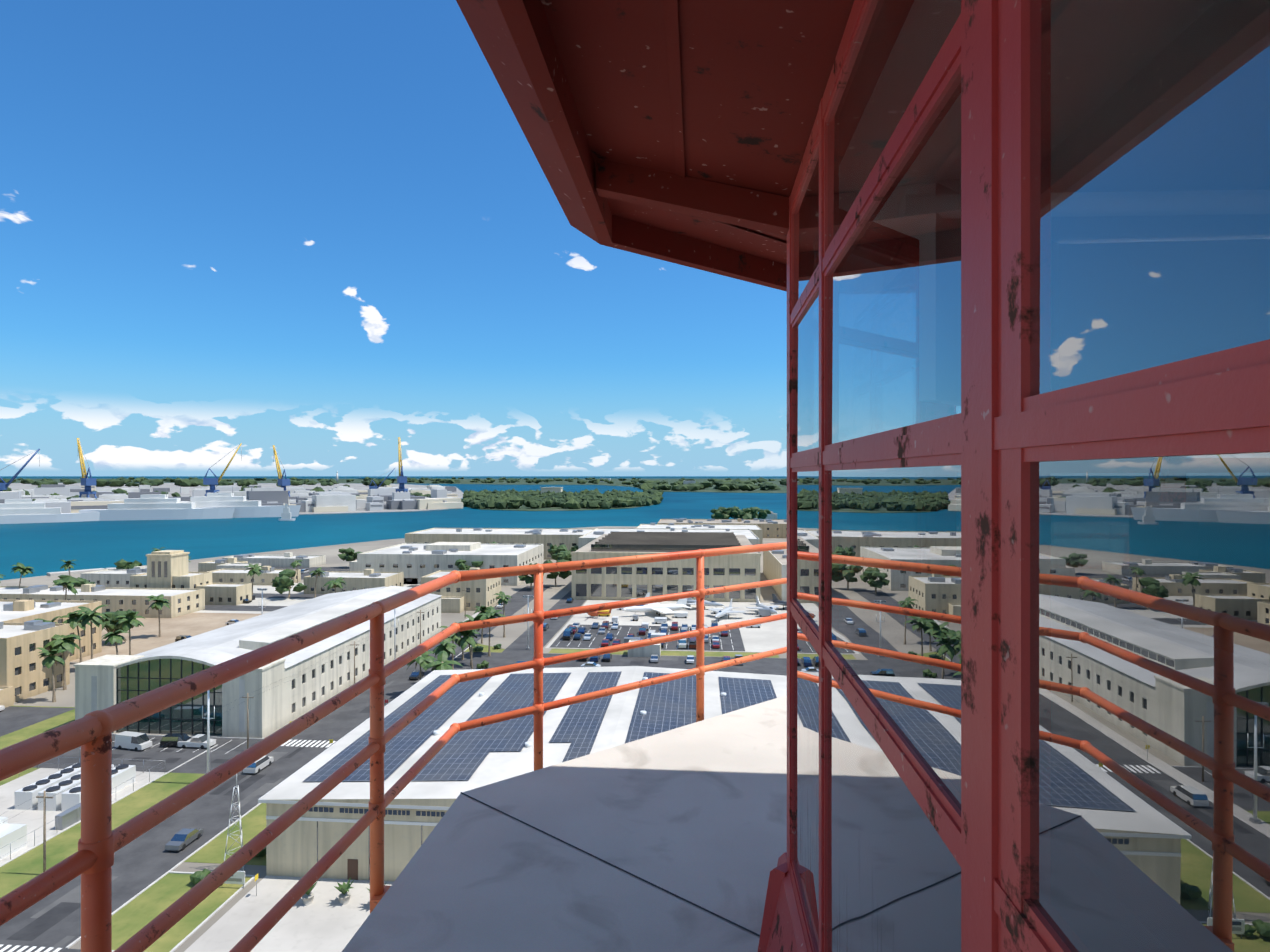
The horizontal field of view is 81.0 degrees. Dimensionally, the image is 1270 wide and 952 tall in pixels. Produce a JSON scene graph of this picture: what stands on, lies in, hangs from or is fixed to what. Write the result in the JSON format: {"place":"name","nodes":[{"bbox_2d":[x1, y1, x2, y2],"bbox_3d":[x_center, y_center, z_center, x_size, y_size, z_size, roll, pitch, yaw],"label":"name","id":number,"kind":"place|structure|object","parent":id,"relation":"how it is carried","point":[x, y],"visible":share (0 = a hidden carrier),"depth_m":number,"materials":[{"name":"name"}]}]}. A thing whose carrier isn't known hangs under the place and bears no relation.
{"place":"outdoors","nodes":[
{"label":"outdoors","id":0,"kind":"place"},
{"bbox_2d":[0,738,38,785],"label":"ground grass","id":1,"kind":"structure","parent":0,"point":[5,742],"depth_m":114.44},
{"bbox_2d":[0,620,69,701],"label":"building","id":2,"kind":"structure","parent":0,"point":[25,672],"depth_m":152.41,"materials":[{"name":"beige concrete"}]},
{"bbox_2d":[14,478,394,482],"bbox_3d":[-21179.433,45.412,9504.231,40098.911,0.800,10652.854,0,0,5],"label":"land","id":3,"kind":"structure","parent":0,"point":[357,480],"depth_m":7444.36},
{"bbox_2d":[0,477,391,486],"bbox_3d":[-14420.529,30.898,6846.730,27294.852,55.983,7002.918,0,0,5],"label":"trees","id":4,"kind":"object","parent":3,"relation":"on","point":[185,482],"visible":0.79,"depth_m":3331.09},
{"bbox_2d":[8,483,463,514],"bbox_3d":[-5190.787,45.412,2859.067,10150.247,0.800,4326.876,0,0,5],"label":"shipyard land","id":5,"kind":"structure","parent":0,"point":[173,487],"depth_m":2912.79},
{"bbox_2d":[0,449,39,490],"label":"crane","id":6,"kind":"object","parent":5,"relation":"on","point":[4,486],"visible":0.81,"depth_m":954.07,"materials":[{"name":"blue"}]},
{"bbox_2d":[77,438,96,497],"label":"crane","id":7,"kind":"object","parent":5,"relation":"on","point":[87,482],"visible":0.85,"depth_m":1042.30,"materials":[{"name":"yellow"}]},
{"bbox_2d":[3,484,430,500],"bbox_3d":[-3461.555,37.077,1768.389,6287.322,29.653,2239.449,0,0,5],"label":"trees","id":8,"kind":"object","parent":5,"relation":"on","point":[176,494],"visible":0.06,"depth_m":1577.85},
{"bbox_2d":[203,443,241,495],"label":"crane","id":9,"kind":"object","parent":5,"relation":"on","point":[212,482],"visible":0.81,"depth_m":1158.19,"materials":[{"name":"yellow"}]},
{"bbox_2d":[0,484,462,512],"bbox_3d":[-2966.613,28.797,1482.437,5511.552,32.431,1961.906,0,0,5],"label":"shipyard buildings","id":10,"kind":"structure","parent":5,"relation":"on","point":[341,499],"depth_m":1008.26,"materials":[{"name":"grey"}]},
{"bbox_2d":[273,445,289,496],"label":"crane","id":11,"kind":"object","parent":5,"relation":"on","point":[283,483],"visible":0.71,"depth_m":1133.36,"materials":[{"name":"yellow"}]},
{"bbox_2d":[396,437,407,491],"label":"crane","id":12,"kind":"object","parent":5,"relation":"on","point":[401,479],"visible":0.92,"depth_m":1191.56,"materials":[{"name":"yellow"}]},
{"bbox_2d":[204,605,286,610],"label":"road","id":13,"kind":"structure","parent":0,"point":[235,608],"depth_m":252.57,"materials":[{"name":"asphalt"}]},
{"bbox_2d":[222,552,325,567],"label":"building","id":14,"kind":"structure","parent":0,"point":[286,559],"depth_m":367.58,"materials":[{"name":"white concrete"}]},
{"bbox_2d":[0,586,549,951],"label":"road","id":15,"kind":"structure","parent":0,"point":[143,861],"depth_m":96.86,"materials":[{"name":"asphalt"}]},
{"bbox_2d":[0,737,335,951],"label":"road markings","id":16,"kind":"object","parent":15,"relation":"on","point":[25,947],"visible":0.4,"depth_m":121.86,"materials":[{"name":"white paint"}]},
{"bbox_2d":[165,828,203,850],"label":"car","id":17,"kind":"object","parent":15,"relation":"on","point":[183,838],"visible":1,"depth_m":90.14,"materials":[{"name":"grey"}]},
{"bbox_2d":[0,646,470,951],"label":"kerbs","id":18,"kind":"structure","parent":15,"relation":"on","point":[178,872],"depth_m":85.25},
{"bbox_2d":[243,756,273,772],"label":"car","id":19,"kind":"object","parent":15,"relation":"on","point":[257,766],"visible":0.85,"depth_m":112.86,"materials":[{"name":"white"}]},
{"bbox_2d":[253,593,324,598],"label":"road","id":20,"kind":"structure","parent":0,"point":[270,595],"depth_m":280.05,"materials":[{"name":"asphalt"}]},
{"bbox_2d":[0,476,786,579],"bbox_3d":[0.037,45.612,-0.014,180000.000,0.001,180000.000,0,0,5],"label":"water","id":21,"kind":"structure","parent":0,"point":[42,549],"depth_m":672.13,"materials":[{"name":"liquid"}]},
{"bbox_2d":[0,497,99,523],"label":"ship","id":22,"kind":"object","parent":21,"relation":"on","point":[15,511],"visible":0.83,"depth_m":721.64,"materials":[{"name":"grey"}]},
{"bbox_2d":[47,566,146,575],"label":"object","id":23,"kind":"structure","parent":21,"relation":"on","point":[67,572],"depth_m":341.39,"materials":[{"name":"concrete"}]},
{"bbox_2d":[79,488,234,520],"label":"ship","id":24,"kind":"object","parent":21,"relation":"on","point":[155,507],"visible":0.77,"depth_m":773.71,"materials":[{"name":"grey"}]},
{"bbox_2d":[181,486,300,517],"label":"ship","id":25,"kind":"object","parent":21,"relation":"on","point":[244,508],"visible":0.67,"depth_m":812.63,"materials":[{"name":"grey"}]},
{"bbox_2d":[0,526,786,951],"bbox_3d":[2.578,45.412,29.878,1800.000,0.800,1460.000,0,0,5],"label":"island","id":26,"kind":"structure","parent":0,"point":[554,594],"depth_m":240.11,"materials":[{"name":"concrete"}]},
{"bbox_2d":[0,686,13,707],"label":"building","id":27,"kind":"structure","parent":26,"relation":"on","point":[6,696],"depth_m":145.05,"materials":[{"name":"beige concrete"}]},
{"bbox_2d":[11,562,34,588],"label":"palm","id":28,"kind":"object","parent":26,"relation":"on","point":[22,569],"visible":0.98,"depth_m":254.82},
{"bbox_2d":[0,706,74,736],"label":"parking","id":29,"kind":"structure","parent":26,"relation":"on","point":[14,718],"depth_m":139.15,"materials":[{"name":"asphalt"}]},
{"bbox_2d":[0,706,74,738],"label":"grass","id":30,"kind":"structure","parent":26,"relation":"on","point":[33,730],"depth_m":134.16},
{"bbox_2d":[35,647,66,701],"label":"palm","id":31,"kind":"object","parent":26,"relation":"on","point":[49,660],"visible":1,"depth_m":148.22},
{"bbox_2d":[0,599,101,660],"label":"building wing","id":32,"kind":"structure","parent":26,"relation":"on","point":[16,611],"depth_m":182.53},
{"bbox_2d":[0,792,122,864],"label":"concrete pad","id":33,"kind":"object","parent":26,"relation":"on","point":[32,819],"depth_m":97.47,"materials":[{"name":"concrete"}]},
{"bbox_2d":[0,763,135,859],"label":"units","id":34,"kind":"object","parent":33,"relation":"on","point":[67,799],"visible":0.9,"depth_m":100.27,"materials":[{"name":"white metal"}]},
{"bbox_2d":[0,757,163,859],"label":"yard fence","id":35,"kind":"object","parent":33,"relation":"on","point":[79,806],"visible":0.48,"depth_m":106.10,"materials":[{"name":"grey metal"}]},
{"bbox_2d":[43,634,80,689],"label":"palm","id":36,"kind":"object","parent":26,"relation":"on","point":[65,642],"visible":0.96,"depth_m":156.47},
{"bbox_2d":[52,580,79,599],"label":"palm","id":37,"kind":"object","parent":26,"relation":"on","point":[69,585],"visible":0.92,"depth_m":225.86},
{"bbox_2d":[53,575,94,586],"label":"tree","id":38,"kind":"object","parent":26,"relation":"on","point":[82,581],"visible":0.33,"depth_m":264.99,"materials":[{"name":"green plant"}]},
{"bbox_2d":[60,612,89,662],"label":"palm","id":39,"kind":"object","parent":26,"relation":"on","point":[72,620],"visible":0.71,"depth_m":176.69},
{"bbox_2d":[0,768,166,796],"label":"concrete ground","id":40,"kind":"structure","parent":26,"relation":"on","point":[27,780],"depth_m":109.94,"materials":[{"name":"concrete"}]},
{"bbox_2d":[71,605,107,658],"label":"palm","id":41,"kind":"object","parent":26,"relation":"on","point":[95,618],"visible":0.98,"depth_m":170.71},
{"bbox_2d":[0,772,204,897],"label":"ground grass","id":42,"kind":"structure","parent":26,"relation":"on","point":[19,871],"depth_m":92.85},
{"bbox_2d":[0,584,204,617],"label":"long building","id":43,"kind":"structure","parent":26,"relation":"on","point":[183,601],"depth_m":240.32,"materials":[{"name":"beige concrete"}]},
{"bbox_2d":[80,566,146,587],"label":"building","id":44,"kind":"structure","parent":26,"relation":"on","point":[113,577],"depth_m":301.56,"materials":[{"name":"white concrete"}]},
{"bbox_2d":[100,630,128,654],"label":"palm","id":45,"kind":"object","parent":26,"relation":"on","point":[112,637],"visible":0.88,"depth_m":159.62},
{"bbox_2d":[114,559,141,568],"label":"tree","id":46,"kind":"object","parent":26,"relation":"on","point":[122,564],"visible":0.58,"depth_m":316.81,"materials":[{"name":"green plant"}]},
{"bbox_2d":[114,611,144,654],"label":"palm","id":47,"kind":"object","parent":26,"relation":"on","point":[128,621],"visible":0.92,"depth_m":167.52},
{"bbox_2d":[32,735,262,773],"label":"parking lot","id":48,"kind":"structure","parent":26,"relation":"on","point":[198,764],"depth_m":119.31,"materials":[{"name":"asphalt"}]},
{"bbox_2d":[115,731,151,750],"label":"van","id":49,"kind":"object","parent":48,"relation":"on","point":[136,741],"visible":1,"depth_m":122.29,"materials":[{"name":"white"}]},
{"bbox_2d":[160,733,190,747],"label":"car","id":50,"kind":"object","parent":48,"relation":"on","point":[174,738],"visible":0.71,"depth_m":123.22,"materials":[{"name":"black"}]},
{"bbox_2d":[178,734,215,748],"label":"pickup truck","id":51,"kind":"object","parent":48,"relation":"on","point":[199,740],"visible":0.92,"depth_m":122.74,"materials":[{"name":"white"}]},
{"bbox_2d":[70,613,260,661],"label":"dirt lot","id":52,"kind":"structure","parent":26,"relation":"on","point":[145,638],"depth_m":216.70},
{"bbox_2d":[102,609,135,644],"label":"tree","id":53,"kind":"object","parent":52,"relation":"on","point":[109,623],"visible":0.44,"depth_m":197.92,"materials":[{"name":"green plant"}]},
{"bbox_2d":[145,594,170,636],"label":"palm","id":54,"kind":"object","parent":52,"relation":"on","point":[159,603],"visible":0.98,"depth_m":207.69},
{"bbox_2d":[112,873,251,951],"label":"grass strip","id":55,"kind":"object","parent":26,"relation":"on","point":[139,912],"depth_m":77.04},
{"bbox_2d":[219,871,244,888],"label":"museum sign","id":56,"kind":"object","parent":55,"relation":"on","point":[237,877],"visible":0.48,"depth_m":81.14,"materials":[{"name":"white metal"}]},
{"bbox_2d":[198,557,247,571],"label":"building","id":57,"kind":"structure","parent":26,"relation":"on","point":[206,566],"depth_m":346.40,"materials":[{"name":"grey concrete"}]},
{"bbox_2d":[184,803,265,865],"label":"ground grass","id":58,"kind":"structure","parent":26,"relation":"on","point":[253,826],"depth_m":91.58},
{"bbox_2d":[224,774,243,870],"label":"lattice mast","id":59,"kind":"object","parent":26,"relation":"on","point":[240,827],"visible":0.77,"depth_m":84.81,"materials":[{"name":"white metal"}]},
{"bbox_2d":[216,563,260,569],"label":"building","id":60,"kind":"structure","parent":26,"relation":"on","point":[235,565],"depth_m":333.01,"materials":[{"name":"white concrete"}]},
{"bbox_2d":[10,590,467,871],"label":"utility poles","id":61,"kind":"object","parent":26,"relation":"on","point":[44,797],"visible":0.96,"depth_m":102.87,"materials":[{"name":"wood"}]},
{"bbox_2d":[207,566,300,585],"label":"building","id":62,"kind":"structure","parent":26,"relation":"on","point":[268,575],"depth_m":307.41,"materials":[{"name":"beige concrete"}]},
{"bbox_2d":[74,586,441,737],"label":"long hangar","id":63,"kind":"structure","parent":26,"relation":"on","point":[103,682],"depth_m":136.90,"materials":[{"name":"white metal"}]},
{"bbox_2d":[184,876,393,951],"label":"concrete ground","id":64,"kind":"structure","parent":26,"relation":"on","point":[325,921],"depth_m":75.49,"materials":[{"name":"concrete"}]},
{"bbox_2d":[334,877,353,904],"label":"planter","id":65,"kind":"object","parent":64,"relation":"on","point":[344,895],"visible":1,"depth_m":78.37,"materials":[{"name":"grey"}]},
{"bbox_2d":[193,583,420,613],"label":"concrete ground","id":66,"kind":"structure","parent":26,"relation":"on","point":[275,601],"depth_m":266.78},
{"bbox_2d":[130,550,211,587],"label":"deco tower","id":67,"kind":"structure","parent":66,"relation":"on","point":[167,568],"depth_m":257.82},
{"bbox_2d":[196,583,251,604],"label":"building","id":68,"kind":"structure","parent":66,"relation":"on","point":[226,593],"depth_m":259.49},
{"bbox_2d":[271,569,307,597],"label":"tree","id":69,"kind":"object","parent":66,"relation":"on","point":[283,582],"visible":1,"depth_m":271.45,"materials":[{"name":"green plant"}]},
{"bbox_2d":[304,569,403,593],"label":"building","id":70,"kind":"structure","parent":66,"relation":"on","point":[364,579],"depth_m":283.41,"materials":[{"name":"beige concrete"}]},
{"bbox_2d":[338,547,362,561],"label":"tree","id":71,"kind":"object","parent":26,"relation":"on","point":[349,554],"visible":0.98,"depth_m":362.93,"materials":[{"name":"green plant"}]},
{"bbox_2d":[406,651,436,679],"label":"palm","id":72,"kind":"object","parent":26,"relation":"on","point":[423,660],"visible":0.62,"depth_m":151.28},
{"bbox_2d":[423,650,462,670],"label":"palm","id":73,"kind":"object","parent":26,"relation":"on","point":[442,663],"visible":0.81,"depth_m":148.85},
{"bbox_2d":[258,666,786,881],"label":"building","id":74,"kind":"structure","parent":26,"relation":"on","point":[311,837],"depth_m":85.30,"materials":[{"name":"white"}]},
{"bbox_2d":[302,671,776,781],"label":"solar panels","id":75,"kind":"object","parent":74,"relation":"on","point":[665,706],"visible":0.5,"depth_m":107.97,"materials":[{"name":"blue glass"}]},
{"bbox_2d":[543,559,571,585],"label":"tree","id":76,"kind":"object","parent":26,"relation":"on","point":[561,574],"visible":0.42,"depth_m":302.60,"materials":[{"name":"green plant"}]},
{"bbox_2d":[449,652,786,675],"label":"crossroad","id":77,"kind":"structure","parent":26,"relation":"on","point":[773,666],"depth_m":179.43,"materials":[{"name":"asphalt"}]},
{"bbox_2d":[6,641,678,951],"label":"road patches","id":78,"kind":"object","parent":77,"relation":"on","point":[57,911],"visible":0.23,"depth_m":83.44,"materials":[{"name":"asphalt"}]},
{"bbox_2d":[433,638,456,657],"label":"palm","id":79,"kind":"object","parent":77,"relation":"on","point":[446,646],"visible":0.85,"depth_m":160.43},
{"bbox_2d":[457,628,481,668],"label":"palm","id":80,"kind":"object","parent":77,"relation":"on","point":[465,640],"visible":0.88,"depth_m":165.30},
{"bbox_2d":[477,608,505,655],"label":"palm","id":81,"kind":"object","parent":77,"relation":"on","point":[491,613],"visible":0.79,"depth_m":185.68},
{"bbox_2d":[628,640,660,657],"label":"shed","id":82,"kind":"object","parent":26,"relation":"on","point":[649,651],"visible":0.46,"depth_m":184.47,"materials":[{"name":"grey metal"}]},
{"bbox_2d":[549,649,778,657],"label":"grass strip","id":83,"kind":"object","parent":26,"relation":"on","point":[686,653],"visible":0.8,"depth_m":188.58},
{"bbox_2d":[571,532,760,601],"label":"building","id":84,"kind":"structure","parent":26,"relation":"on","point":[630,581],"depth_m":269.43,"materials":[{"name":"concrete"}]},
{"bbox_2d":[545,600,786,651],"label":"ground apron","id":85,"kind":"object","parent":26,"relation":"on","point":[767,636],"visible":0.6,"depth_m":231.70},
{"bbox_2d":[622,598,690,615],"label":"aircraft","id":86,"kind":"object","parent":85,"relation":"on","point":[680,604],"visible":0.83,"depth_m":239.15,"materials":[{"name":"white"}]},
{"bbox_2d":[598,603,770,642],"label":"apron equipment","id":87,"kind":"object","parent":85,"relation":"on","point":[762,612],"visible":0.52,"depth_m":228.43,"materials":[{"name":"white metal"}]},
{"bbox_2d":[708,598,745,621],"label":"aircraft","id":88,"kind":"object","parent":85,"relation":"on","point":[723,612],"visible":1,"depth_m":235.21,"materials":[{"name":"grey"}]},
{"bbox_2d":[763,549,786,600],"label":"hangar annex","id":89,"kind":"object","parent":26,"relation":"on","point":[774,564],"depth_m":294.22,"materials":[{"name":"concrete"}]},
{"bbox_3d":[2.830,23.436,0.371,5.728,43.148,5.728,0,0,5],"label":"tower shaft","id":90,"kind":"object","parent":26,"relation":"on","visible":0},
{"bbox_2d":[342,695,786,951],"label":"tower floor","id":91,"kind":"structure","parent":90,"relation":"on","point":[695,813],"depth_m":3.11,"materials":[{"name":"concrete"}]},
{"bbox_2d":[0,542,786,951],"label":"railing","id":92,"kind":"object","parent":91,"relation":"on","point":[100,842],"visible":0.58,"depth_m":2.29,"materials":[{"name":"metal"}]},
{"bbox_2d":[461,792,759,936],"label":"tower floor joints","id":93,"kind":"object","parent":91,"relation":"on","point":[742,927],"visible":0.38,"depth_m":2.98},
{"bbox_2d":[758,0,1269,951],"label":"tower cab","id":94,"kind":"object","parent":91,"relation":"on","point":[1028,570],"visible":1,"depth_m":0.68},
{"bbox_2d":[456,0,853,290],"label":"tower roof","id":95,"kind":"structure","parent":94,"relation":"attached to","point":[676,131],"depth_m":1.95,"materials":[{"name":"metal"}]},
{"bbox_2d":[1196,0,1269,356],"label":"window pane","id":96,"kind":"structure","parent":94,"relation":"in","point":[1242,249],"depth_m":2.58,"materials":[{"name":"glass"}]},
{"bbox_2d":[0,0,786,475],"label":"sky","id":97,"kind":"structure","parent":0,"point":[325,233],"materials":[{"name":"blue"}]},
{"bbox_2d":[357,542,543,585],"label":"building","id":98,"kind":"structure","parent":0,"point":[415,560],"depth_m":310.30,"materials":[{"name":"grey concrete"}]},
{"bbox_2d":[421,568,500,610],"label":"building","id":99,"kind":"structure","parent":0,"point":[480,592],"depth_m":249.00,"materials":[{"name":"beige concrete"}]},
{"bbox_2d":[441,596,463,612],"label":"building","id":100,"kind":"structure","parent":99,"relation":"attached to","point":[452,604],"depth_m":244.62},
{"bbox_2d":[405,528,604,559],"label":"building","id":101,"kind":"structure","parent":0,"point":[567,537],"depth_m":405.33,"materials":[{"name":"concrete"}]},
{"bbox_2d":[501,590,585,652],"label":"road","id":102,"kind":"structure","parent":0,"point":[518,644],"depth_m":216.59,"materials":[{"name":"asphalt"}]},
{"bbox_2d":[466,504,654,510],"bbox_3d":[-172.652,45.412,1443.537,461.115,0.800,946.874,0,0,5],"label":"peninsula","id":103,"kind":"object","parent":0,"point":[523,508],"visible":0.23,"depth_m":1000.73},
{"bbox_2d":[461,488,663,508],"bbox_3d":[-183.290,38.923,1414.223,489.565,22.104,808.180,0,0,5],"label":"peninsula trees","id":104,"kind":"object","parent":103,"relation":"on","point":[513,498],"visible":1,"depth_m":1108.58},
{"bbox_2d":[378,478,786,492],"bbox_3d":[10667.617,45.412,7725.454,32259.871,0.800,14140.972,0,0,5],"label":"coast","id":105,"kind":"structure","parent":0,"point":[616,481],"depth_m":4466.40},
{"bbox_2d":[390,477,786,490],"bbox_3d":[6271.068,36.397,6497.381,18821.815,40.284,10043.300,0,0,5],"label":"coast trees","id":106,"kind":"object","parent":105,"relation":"on","point":[730,484],"visible":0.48,"depth_m":3308.89,"materials":[{"name":"green plant"}]},
{"bbox_2d":[549,624,744,650],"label":"parking lot","id":107,"kind":"structure","parent":0,"point":[725,642],"depth_m":204.67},
{"bbox_2d":[578,528,759,552],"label":"building","id":108,"kind":"structure","parent":0,"point":[749,534],"depth_m":422.79,"materials":[{"name":"concrete"}]},
{"bbox_2d":[637,523,762,543],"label":"building","id":109,"kind":"structure","parent":0,"point":[756,530],"depth_m":497.54,"materials":[{"name":"concrete"}]},
{"bbox_2d":[657,518,786,537],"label":"building","id":110,"kind":"structure","parent":0,"point":[773,528],"depth_m":552.77,"materials":[{"name":"concrete"}]},
{"label":"sidewalk","id":111,"kind":"structure","parent":0,"visible":0},
{"bbox_2d":[202,690,214,772],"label":"light mast","id":112,"kind":"object","parent":111,"relation":"on","point":[208,718],"visible":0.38,"depth_m":108.53,"materials":[{"name":"white metal"}]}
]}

